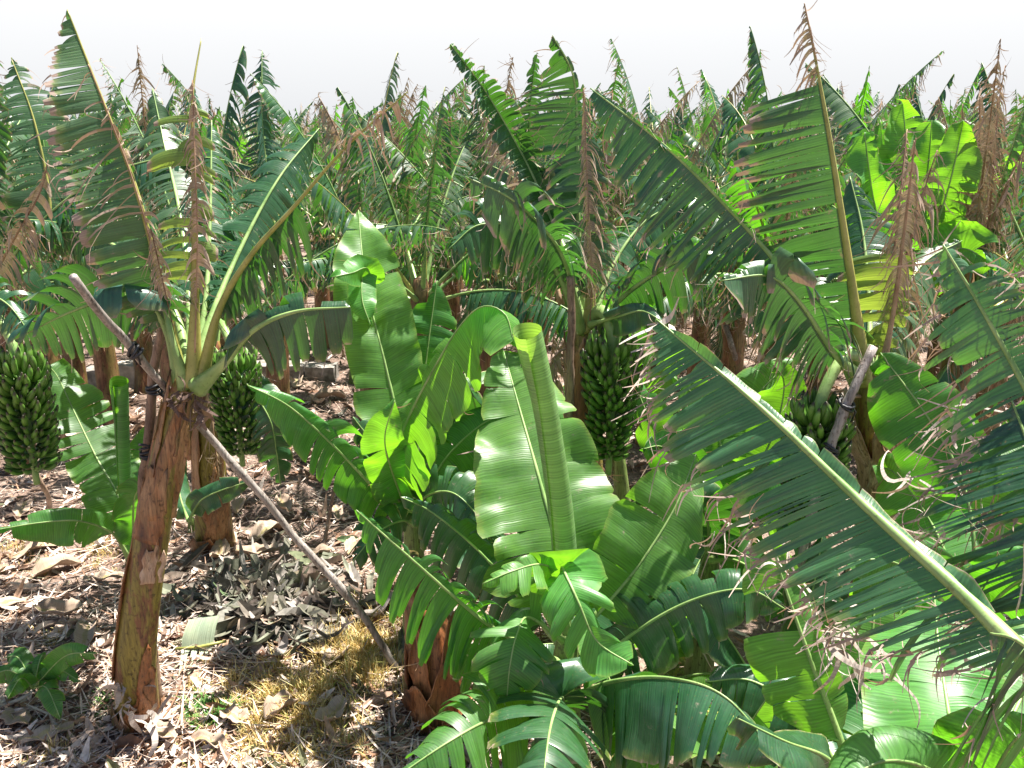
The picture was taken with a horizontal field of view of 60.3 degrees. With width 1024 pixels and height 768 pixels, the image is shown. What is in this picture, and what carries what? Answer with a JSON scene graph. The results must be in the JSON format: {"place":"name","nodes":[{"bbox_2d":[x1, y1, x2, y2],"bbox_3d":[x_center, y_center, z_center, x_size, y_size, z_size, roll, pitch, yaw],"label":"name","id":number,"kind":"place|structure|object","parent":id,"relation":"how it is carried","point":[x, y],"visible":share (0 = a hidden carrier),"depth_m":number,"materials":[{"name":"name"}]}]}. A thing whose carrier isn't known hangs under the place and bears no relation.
{"place":"outdoors","nodes":[
{"label":"outdoors","id":0,"kind":"place"},
{"bbox_2d":[0,194,1023,767],"bbox_3d":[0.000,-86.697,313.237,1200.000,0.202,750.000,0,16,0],"label":"ground","id":1,"kind":"structure","parent":0,"point":[308,484],"depth_m":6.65,"materials":[{"name":"beige plant"}]},
{"bbox_2d":[0,596,26,606],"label":"dry leaf piece","id":2,"kind":"object","parent":1,"relation":"on","point":[12,600],"visible":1,"depth_m":5.83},
{"bbox_2d":[0,707,31,724],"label":"dry leaf piece","id":3,"kind":"object","parent":1,"relation":"on","point":[23,716],"visible":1,"depth_m":4.69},
{"bbox_2d":[12,499,31,517],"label":"dry leaf piece","id":4,"kind":"object","parent":1,"relation":"on","point":[21,508],"visible":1,"depth_m":7.10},
{"bbox_2d":[10,542,56,558],"bbox_3d":[-3.565,1.215,6.593,0.098,0.069,0.341,14,21,40],"label":"dry leaf piece","id":5,"kind":"object","parent":1,"relation":"on","point":[32,545],"visible":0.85,"depth_m":6.58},
{"bbox_2d":[39,474,52,508],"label":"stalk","id":6,"kind":"object","parent":1,"relation":"on","point":[43,487],"visible":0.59,"depth_m":6.46,"materials":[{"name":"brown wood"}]},
{"bbox_2d":[18,721,74,743],"bbox_3d":[-2.420,1.812,4.587,0.262,0.032,0.119,-8,18,-26],"label":"dry leaf piece","id":7,"kind":"object","parent":1,"relation":"on","point":[40,732],"visible":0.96,"depth_m":4.58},
{"bbox_2d":[0,642,98,719],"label":"banana sucker","id":8,"kind":"object","parent":1,"relation":"on","point":[49,669],"visible":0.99,"depth_m":4.68,"materials":[{"name":"green plant"}]},
{"bbox_2d":[28,553,82,579],"bbox_3d":[-3.292,1.298,6.351,0.156,0.103,0.362,14,21,40],"label":"dry leaf piece","id":9,"kind":"object","parent":1,"relation":"on","point":[42,566],"visible":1,"depth_m":6.34,"materials":[{"name":"plant"}]},
{"bbox_2d":[32,597,82,615],"bbox_3d":[-2.871,1.425,5.579,0.304,0.088,0.166,0,16,0],"label":"dry leaf piece","id":10,"kind":"object","parent":1,"relation":"on","point":[49,605],"visible":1,"depth_m":5.61,"materials":[{"name":"plant"}]},
{"bbox_2d":[3,78,119,363],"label":"banana plant","id":11,"kind":"object","parent":1,"relation":"on","point":[52,357],"visible":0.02,"depth_m":11.41,"materials":[{"name":"green plant"}]},
{"bbox_2d":[0,358,143,562],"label":"banana sucker","id":12,"kind":"object","parent":1,"relation":"on","point":[101,496],"visible":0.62,"depth_m":5.13,"materials":[{"name":"green plant"}]},
{"bbox_2d":[1,90,169,407],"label":"banana plant","id":13,"kind":"object","parent":1,"relation":"on","point":[79,367],"visible":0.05,"depth_m":9.56,"materials":[{"name":"green plant"}]},
{"bbox_2d":[0,61,171,474],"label":"banana plant","id":14,"kind":"object","parent":1,"relation":"on","point":[2,339],"visible":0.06,"depth_m":7.59,"materials":[{"name":"green plant"}]},
{"bbox_2d":[73,620,98,645],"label":"dry leaf piece","id":15,"kind":"object","parent":1,"relation":"on","point":[83,632],"visible":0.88,"depth_m":5.32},
{"bbox_2d":[86,365,96,387],"bbox_3d":[-4.983,-0.028,10.709,0.381,0.351,0.300,0,16,0],"label":"wall stone","id":16,"kind":"object","parent":1,"relation":"on","point":[90,371],"visible":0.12,"depth_m":10.56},
{"bbox_2d":[82,570,122,580],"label":"dry leaf piece","id":17,"kind":"object","parent":1,"relation":"on","point":[101,575],"visible":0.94,"depth_m":6.14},
{"bbox_2d":[0,76,233,425],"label":"banana plant","id":18,"kind":"object","parent":1,"relation":"on","point":[106,368],"visible":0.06,"depth_m":9.19,"materials":[{"name":"brown plant"}]},
{"bbox_2d":[61,80,181,334],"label":"banana plant","id":19,"kind":"object","parent":1,"relation":"on","point":[171,100],"visible":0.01,"depth_m":12.74,"materials":[{"name":"green plant"}]},
{"bbox_2d":[0,57,252,484],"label":"banana plant","id":20,"kind":"object","parent":1,"relation":"on","point":[26,382],"visible":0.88,"depth_m":4.91,"materials":[{"name":"green plant"}]},
{"bbox_2d":[118,360,134,393],"bbox_3d":[-4.591,-0.057,10.699,0.375,0.431,0.299,0,16,0],"label":"wall stone","id":21,"kind":"object","parent":1,"relation":"on","point":[126,369],"visible":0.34,"depth_m":10.54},
{"bbox_2d":[2,46,264,460],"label":"banana plant","id":22,"kind":"object","parent":1,"relation":"on","point":[143,123],"visible":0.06,"depth_m":7.67,"materials":[{"name":"green plant"}]},
{"bbox_2d":[4,101,279,394],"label":"banana plant","id":23,"kind":"object","parent":1,"relation":"on","point":[140,382],"depth_m":10.48,"materials":[{"name":"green plant"}]},
{"bbox_2d":[137,328,164,701],"bbox_3d":[-1.780,0.679,4.493,0.432,2.283,0.072,7,17,23],"label":"wooden prop","id":24,"kind":"object","parent":1,"relation":"on","point":[150,413],"visible":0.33,"depth_m":4.31,"materials":[{"name":"brown wood"}]},
{"bbox_2d":[145,384,163,397],"bbox_3d":[-1.719,0.044,4.278,0.111,0.120,0.083,0,16,0],"label":"black tie","id":25,"kind":"object","parent":24,"relation":"attached to","point":[159,390],"visible":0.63,"depth_m":4.24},
{"bbox_2d":[141,719,177,738],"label":"dry leaf piece","id":26,"kind":"object","parent":1,"relation":"on","point":[167,732],"visible":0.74,"depth_m":4.57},
{"bbox_2d":[72,685,247,735],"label":"green weeds","id":27,"kind":"object","parent":1,"relation":"on","point":[205,700],"visible":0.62,"depth_m":4.80,"materials":[{"name":"plant"}]},
{"bbox_2d":[172,615,226,673],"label":"torn leaf","id":28,"kind":"object","parent":1,"relation":"on","point":[200,632],"visible":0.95,"depth_m":5.28,"materials":[{"name":"plant"}]},
{"bbox_2d":[0,535,403,767],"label":"dry grass","id":29,"kind":"structure","parent":1,"relation":"on","point":[356,657],"depth_m":4.88,"materials":[{"name":"plant"}]},
{"bbox_2d":[321,640,349,666],"bbox_3d":[-1.016,1.560,5.093,0.116,0.066,0.221,6,17,21],"label":"dry leaf piece","id":30,"kind":"object","parent":29,"relation":"on","point":[328,662],"visible":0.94,"depth_m":5.08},
{"bbox_2d":[7,9,407,759],"bbox_3d":[-1.622,0.064,4.611,1.605,3.638,2.304,-7,17,-23],"label":"banana plant","id":31,"kind":"object","parent":1,"relation":"on","point":[147,271],"visible":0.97,"depth_m":3.94,"materials":[{"name":"green plant"}]},
{"bbox_2d":[184,729,230,749],"bbox_3d":[-1.554,1.819,4.500,0.264,0.072,0.084,5,17,16],"label":"dry leaf piece","id":32,"kind":"object","parent":1,"relation":"on","point":[202,735],"visible":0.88,"depth_m":4.51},
{"bbox_2d":[176,460,247,532],"bbox_3d":[-2.148,0.867,5.890,0.387,1.238,2.111,-9,18,-29],"label":"banana sucker","id":33,"kind":"object","parent":1,"relation":"on","point":[192,504],"visible":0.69,"depth_m":4.97,"materials":[{"name":"green plant"}]},
{"bbox_2d":[115,98,322,349],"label":"banana plant","id":34,"kind":"object","parent":1,"relation":"on","point":[222,341],"visible":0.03,"depth_m":11.22,"materials":[{"name":"green plant"}]},
{"bbox_2d":[209,538,229,557],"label":"dry leaf piece","id":35,"kind":"object","parent":1,"relation":"on","point":[219,547],"visible":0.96,"depth_m":6.47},
{"bbox_2d":[2,45,447,554],"bbox_3d":[-2.054,-0.344,5.921,2.370,3.674,2.504,-14,21,-41],"label":"banana plant","id":36,"kind":"object","parent":1,"relation":"on","point":[228,390],"visible":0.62,"depth_m":5.75,"materials":[{"name":"green plant"}]},
{"bbox_2d":[219,703,248,723],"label":"dry leaf piece","id":37,"kind":"object","parent":1,"relation":"on","point":[234,715],"visible":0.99,"depth_m":4.68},
{"bbox_2d":[69,273,402,673],"bbox_3d":[-1.296,0.602,4.420,1.513,2.516,0.400,-14,21,-40],"label":"wooden prop","id":38,"kind":"object","parent":1,"relation":"on","point":[237,469],"visible":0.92,"depth_m":4.54,"materials":[{"name":"grey wood"}]},
{"bbox_2d":[127,341,143,364],"bbox_3d":[-1.655,-0.133,3.884,0.075,0.115,0.077,0,16,0],"label":"black tie","id":39,"kind":"object","parent":38,"relation":"attached to","point":[133,356],"visible":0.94,"depth_m":3.86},
{"bbox_2d":[230,495,247,513],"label":"dry leaf piece","id":40,"kind":"object","parent":1,"relation":"on","point":[237,503],"visible":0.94,"depth_m":7.22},
{"bbox_2d":[171,94,319,329],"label":"banana plant","id":41,"kind":"object","parent":1,"relation":"on","point":[243,151],"visible":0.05,"depth_m":12.79,"materials":[{"name":"green plant"}]},
{"bbox_2d":[235,542,277,554],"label":"dry leaf piece","id":42,"kind":"object","parent":1,"relation":"on","point":[273,547],"visible":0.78,"depth_m":6.41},
{"bbox_2d":[248,520,281,541],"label":"dry leaf piece","id":43,"kind":"object","parent":1,"relation":"on","point":[259,528],"visible":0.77,"depth_m":6.82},
{"bbox_2d":[226,93,314,195],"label":"banana plant","id":44,"kind":"object","parent":1,"relation":"on","point":[299,120],"visible":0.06,"depth_m":19.53,"materials":[{"name":"green plant"}]},
{"bbox_2d":[135,50,412,435],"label":"banana plant","id":45,"kind":"object","parent":1,"relation":"on","point":[264,141],"visible":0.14,"depth_m":8.52,"materials":[{"name":"green plant"}]},
{"bbox_2d":[263,689,298,719],"bbox_3d":[-1.230,1.706,4.703,0.125,0.103,0.202,13,20,38],"label":"dry leaf piece","id":46,"kind":"object","parent":1,"relation":"on","point":[271,701],"visible":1,"depth_m":4.69,"materials":[{"name":"plant"}]},
{"bbox_2d":[257,359,307,378],"bbox_3d":[-2.950,-0.140,10.986,0.794,0.272,0.301,0,16,0],"label":"wall stone","id":47,"kind":"object","parent":1,"relation":"on","point":[293,373],"visible":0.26,"depth_m":10.86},
{"bbox_2d":[162,532,404,661],"bbox_3d":[-1.612,1.380,5.802,1.683,0.498,1.758,-4,16,-12],"label":"withered leaf heap","id":48,"kind":"object","parent":1,"relation":"on","point":[305,598],"visible":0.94,"depth_m":5.63,"materials":[{"name":"plant"}]},
{"bbox_2d":[236,607,264,633],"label":"dry leaf piece","id":49,"kind":"object","parent":48,"relation":"on","point":[243,620],"visible":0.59,"depth_m":5.39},
{"bbox_2d":[274,493,292,511],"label":"dry leaf piece","id":50,"kind":"object","parent":1,"relation":"on","point":[285,501],"visible":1,"depth_m":7.20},
{"bbox_2d":[214,107,418,348],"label":"banana plant","id":51,"kind":"object","parent":1,"relation":"on","point":[318,302],"visible":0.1,"depth_m":11.89,"materials":[{"name":"green plant"}]},
{"bbox_2d":[305,362,338,381],"bbox_3d":[-2.367,-0.136,10.991,0.383,0.227,0.295,0,16,0],"label":"wall stone","id":52,"kind":"object","parent":1,"relation":"on","point":[315,369],"visible":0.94,"depth_m":10.86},
{"bbox_2d":[322,489,334,544],"bbox_3d":[-1.366,1.031,6.507,0.040,0.474,0.306,4,17,15],"label":"wooden prop","id":53,"kind":"object","parent":1,"relation":"on","point":[325,535],"visible":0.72,"depth_m":6.53,"materials":[{"name":"brown wood"}]},
{"bbox_2d":[310,387,346,400],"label":"dry leaf piece","id":54,"kind":"object","parent":1,"relation":"on","point":[323,392],"visible":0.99,"depth_m":10.01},
{"bbox_2d":[315,694,346,722],"bbox_3d":[-0.939,1.710,4.599,0.131,0.071,0.220,7,17,23],"label":"dry leaf piece","id":55,"kind":"object","parent":1,"relation":"on","point":[340,700],"visible":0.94,"depth_m":4.62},
{"bbox_2d":[275,104,390,300],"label":"banana plant","id":56,"kind":"object","parent":1,"relation":"on","point":[331,293],"visible":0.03,"depth_m":13.98,"materials":[{"name":"green plant"}]},
{"bbox_2d":[295,146,398,383],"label":"banana plant","id":57,"kind":"object","parent":1,"relation":"on","point":[389,181],"visible":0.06,"depth_m":10.56,"materials":[{"name":"green plant"}]},
{"bbox_2d":[344,536,360,555],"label":"dry leaf piece","id":58,"kind":"object","parent":1,"relation":"on","point":[351,543],"visible":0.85,"depth_m":6.43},
{"bbox_2d":[215,52,512,420],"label":"banana plant","id":59,"kind":"object","parent":1,"relation":"on","point":[348,186],"visible":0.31,"depth_m":7.41,"materials":[{"name":"green plant"}]},
{"bbox_2d":[287,77,469,237],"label":"banana plant","id":60,"kind":"object","parent":1,"relation":"on","point":[401,102],"visible":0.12,"depth_m":12.39,"materials":[{"name":"green plant"}]},
{"bbox_2d":[247,210,519,635],"bbox_3d":[-0.502,0.419,4.850,1.299,2.584,1.267,4,17,14],"label":"banana plant","id":61,"kind":"object","parent":1,"relation":"on","point":[406,416],"visible":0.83,"depth_m":4.67,"materials":[{"name":"green plant"}]},
{"bbox_2d":[303,122,464,257],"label":"banana plant","id":62,"kind":"object","parent":1,"relation":"on","point":[395,195],"visible":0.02,"depth_m":11.32,"materials":[{"name":"green plant"}]},
{"bbox_2d":[271,85,515,325],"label":"banana plant","id":63,"kind":"object","parent":1,"relation":"on","point":[411,135],"visible":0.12,"depth_m":9.00,"materials":[{"name":"green plant"}]},
{"bbox_2d":[402,550,420,692],"bbox_3d":[-0.521,1.328,4.612,0.110,1.000,0.166,-5,17,-18],"label":"wooden prop","id":64,"kind":"object","parent":1,"relation":"on","point":[413,553],"visible":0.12,"depth_m":4.50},
{"bbox_2d":[267,87,583,499],"bbox_3d":[-0.605,-0.605,7.087,2.820,3.387,2.797,0,16,0],"label":"banana plant","id":65,"kind":"object","parent":1,"relation":"on","point":[337,207],"visible":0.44,"depth_m":6.59,"materials":[{"name":"green plant"}]},
{"bbox_2d":[328,85,541,331],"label":"banana plant","id":66,"kind":"object","parent":1,"relation":"on","point":[448,290],"visible":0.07,"depth_m":10.22,"materials":[{"name":"green plant"}]},
{"bbox_2d":[400,610,473,734],"bbox_3d":[-0.388,1.501,4.589,0.402,0.712,0.404,0,16,0],"label":"cut banana trunk","id":67,"kind":"object","parent":1,"relation":"on","point":[429,691],"visible":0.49,"depth_m":4.52,"materials":[{"name":"plant"}]},
{"bbox_2d":[361,373,584,598],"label":"banana plant","id":68,"kind":"object","parent":1,"relation":"on","point":[475,402],"visible":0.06,"depth_m":5.27,"materials":[{"name":"green plant"}]},
{"bbox_2d":[390,53,628,326],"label":"banana plant","id":69,"kind":"object","parent":1,"relation":"on","point":[532,80],"visible":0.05,"depth_m":8.58,"materials":[{"name":"green plant"}]},
{"bbox_2d":[314,54,705,397],"bbox_3d":[-0.040,-0.870,7.623,3.043,3.650,2.654,0,16,0],"label":"banana plant","id":70,"kind":"object","parent":1,"relation":"on","point":[485,358],"visible":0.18,"depth_m":7.27,"materials":[{"name":"green plant"}]},
{"bbox_2d":[442,83,630,352],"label":"banana plant","id":71,"kind":"object","parent":1,"relation":"on","point":[546,339],"visible":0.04,"depth_m":11.82,"materials":[{"name":"green plant"}]},
{"bbox_2d":[434,501,645,632],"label":"banana plant","id":72,"kind":"object","parent":1,"relation":"on","point":[502,535],"visible":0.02,"depth_m":5.14,"materials":[{"name":"green plant"}]},
{"bbox_2d":[355,323,785,767],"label":"banana plant","id":73,"kind":"object","parent":1,"relation":"on","point":[602,558],"visible":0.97,"depth_m":3.62,"materials":[{"name":"green plant"}]},
{"bbox_2d":[565,275,575,461],"bbox_3d":[0.320,0.529,4.992,0.068,2.292,0.067,0,16,0],"label":"wooden prop","id":74,"kind":"object","parent":1,"relation":"on","point":[570,281],"visible":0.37,"depth_m":4.76,"materials":[{"name":"brown wood"}]},
{"bbox_2d":[466,238,689,500],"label":"banana plant","id":75,"kind":"object","parent":1,"relation":"on","point":[621,488],"visible":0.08,"depth_m":6.34,"materials":[{"name":"green plant"}]},
{"bbox_2d":[444,35,721,615],"bbox_3d":[0.388,-0.183,5.396,1.525,3.625,1.877,0,16,0],"label":"banana plant","id":76,"kind":"object","parent":1,"relation":"on","point":[521,207],"visible":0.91,"depth_m":4.85,"materials":[{"name":"green plant"}]},
{"bbox_2d":[427,59,745,464],"bbox_3d":[0.630,-0.947,7.965,2.819,3.615,2.590,0,16,0],"label":"banana plant","id":77,"kind":"object","parent":1,"relation":"on","point":[738,260],"visible":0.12,"depth_m":7.63,"materials":[{"name":"green plant"}]},
{"bbox_2d":[556,96,699,302],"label":"banana plant","id":78,"kind":"object","parent":1,"relation":"on","point":[686,121],"visible":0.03,"depth_m":9.68,"materials":[{"name":"green plant"}]},
{"bbox_2d":[544,546,745,709],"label":"banana plant","id":79,"kind":"object","parent":1,"relation":"on","point":[701,678],"visible":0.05,"depth_m":4.56,"materials":[{"name":"green plant"}]},
{"bbox_2d":[575,615,777,767],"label":"banana plant","id":80,"kind":"object","parent":1,"relation":"on","point":[763,714],"visible":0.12,"depth_m":3.66,"materials":[{"name":"green plant"}]},
{"bbox_2d":[537,38,821,445],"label":"banana plant","id":81,"kind":"object","parent":1,"relation":"on","point":[717,141],"visible":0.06,"depth_m":7.90,"materials":[{"name":"green plant"}]},
{"bbox_2d":[668,87,754,146],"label":"banana plant","id":82,"kind":"object","parent":1,"relation":"on","point":[672,94],"visible":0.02,"depth_m":15.73,"materials":[{"name":"green plant"}]},
{"bbox_2d":[618,357,823,675],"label":"banana plant","id":83,"kind":"object","parent":1,"relation":"on","point":[774,399],"visible":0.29,"depth_m":4.64,"materials":[{"name":"green plant"}]},
{"bbox_2d":[599,67,843,378],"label":"banana plant","id":84,"kind":"object","parent":1,"relation":"on","point":[697,336],"visible":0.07,"depth_m":10.63,"materials":[{"name":"green plant"}]},
{"bbox_2d":[723,324,737,360],"bbox_3d":[2.403,-0.147,9.382,0.167,1.287,1.682,6,17,21],"label":"wooden prop","id":85,"kind":"object","parent":1,"relation":"on","point":[731,345],"visible":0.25,"depth_m":8.54,"materials":[{"name":"grey wood"}]},
{"bbox_2d":[629,69,837,353],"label":"banana plant","id":86,"kind":"object","parent":1,"relation":"on","point":[708,114],"visible":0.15,"depth_m":11.33,"materials":[{"name":"green plant"}]},
{"bbox_2d":[627,49,863,374],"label":"banana plant","id":87,"kind":"object","parent":1,"relation":"on","point":[733,366],"visible":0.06,"depth_m":8.56,"materials":[{"name":"green plant"}]},
{"bbox_2d":[611,536,896,761],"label":"banana plant","id":88,"kind":"object","parent":1,"relation":"on","point":[726,653],"visible":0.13,"depth_m":4.00,"materials":[{"name":"green plant"}]},
{"bbox_2d":[568,1,962,629],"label":"banana plant","id":89,"kind":"object","parent":1,"relation":"on","point":[804,303],"visible":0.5,"depth_m":4.04,"materials":[{"name":"green plant"}]},
{"bbox_2d":[677,113,889,316],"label":"banana plant","id":90,"kind":"object","parent":1,"relation":"on","point":[688,138],"visible":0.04,"depth_m":8.96,"materials":[{"name":"green plant"}]},
{"bbox_2d":[605,26,982,380],"bbox_3d":[1.801,-0.766,6.772,2.587,3.699,3.087,-13,20,-38],"label":"banana plant","id":91,"kind":"object","parent":1,"relation":"on","point":[757,80],"visible":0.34,"depth_m":6.40,"materials":[{"name":"green plant"}]},
{"bbox_2d":[612,200,1023,767],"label":"banana plant","id":92,"kind":"object","parent":1,"relation":"on","point":[969,332],"visible":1,"depth_m":2.43,"materials":[{"name":"green plant"}]},
{"bbox_2d":[705,522,932,767],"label":"banana plant","id":93,"kind":"object","parent":1,"relation":"on","point":[818,720],"visible":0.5,"depth_m":3.27,"materials":[{"name":"green plant"}]},
{"bbox_2d":[782,345,877,627],"bbox_3d":[1.447,0.863,4.161,0.413,2.116,0.113,-4,17,-15],"label":"wooden prop","id":94,"kind":"object","parent":1,"relation":"on","point":[842,414],"visible":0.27,"depth_m":3.94,"materials":[{"name":"grey wood"}]},
{"bbox_2d":[727,66,935,401],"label":"banana plant","id":95,"kind":"object","parent":1,"relation":"on","point":[864,94],"visible":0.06,"depth_m":8.29,"materials":[{"name":"green plant"}]},
{"bbox_2d":[791,81,887,156],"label":"banana plant","id":96,"kind":"object","parent":1,"relation":"on","point":[866,105],"visible":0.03,"depth_m":15.59,"materials":[{"name":"green plant"}]},
{"bbox_2d":[792,74,1011,360],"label":"banana plant","id":97,"kind":"object","parent":1,"relation":"on","point":[942,97],"visible":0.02,"depth_m":9.05,"materials":[{"name":"green plant"}]},
{"bbox_2d":[796,39,1023,420],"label":"banana plant","id":98,"kind":"object","parent":1,"relation":"on","point":[840,107],"visible":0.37,"depth_m":5.42,"materials":[{"name":"green plant"}]},
{"bbox_2d":[810,100,1023,389],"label":"banana plant","id":99,"kind":"object","parent":1,"relation":"on","point":[933,370],"visible":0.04,"depth_m":8.16,"materials":[{"name":"green plant"}]},
{"bbox_2d":[837,99,1000,571],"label":"banana plant","id":100,"kind":"object","parent":1,"relation":"on","point":[863,157],"visible":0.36,"depth_m":5.31,"materials":[{"name":"green plant"}]},
{"bbox_2d":[821,596,1023,767],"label":"banana plant","id":101,"kind":"object","parent":1,"relation":"on","point":[894,733],"visible":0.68,"depth_m":2.74,"materials":[{"name":"green plant"}]},
{"bbox_2d":[825,146,1023,362],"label":"banana plant","id":102,"kind":"object","parent":1,"relation":"on","point":[848,170],"visible":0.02,"depth_m":8.04,"materials":[{"name":"green plant"}]},
{"bbox_2d":[836,117,1023,429],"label":"banana plant","id":103,"kind":"object","parent":1,"relation":"on","point":[943,375],"visible":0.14,"depth_m":5.89,"materials":[{"name":"green plant"}]},
{"bbox_2d":[847,352,1023,622],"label":"banana plant","id":104,"kind":"object","parent":1,"relation":"on","point":[893,399],"visible":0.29,"depth_m":4.00,"materials":[{"name":"green plant"}]},
{"bbox_2d":[854,68,1017,308],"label":"banana plant","id":105,"kind":"object","parent":1,"relation":"on","point":[917,108],"visible":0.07,"depth_m":14.91,"materials":[{"name":"green plant"}]},
{"bbox_2d":[870,60,1023,434],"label":"banana plant","id":106,"kind":"object","parent":1,"relation":"on","point":[983,74],"visible":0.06,"depth_m":7.64,"materials":[{"name":"green plant"}]},
{"bbox_2d":[928,90,1020,308],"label":"banana plant","id":107,"kind":"object","parent":1,"relation":"on","point":[1013,110],"visible":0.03,"depth_m":12.21,"materials":[{"name":"green plant"}]},
{"bbox_2d":[0,0,1023,133],"label":"sky","id":108,"kind":"structure","parent":0,"point":[312,47],"materials":[{"name":"white"}]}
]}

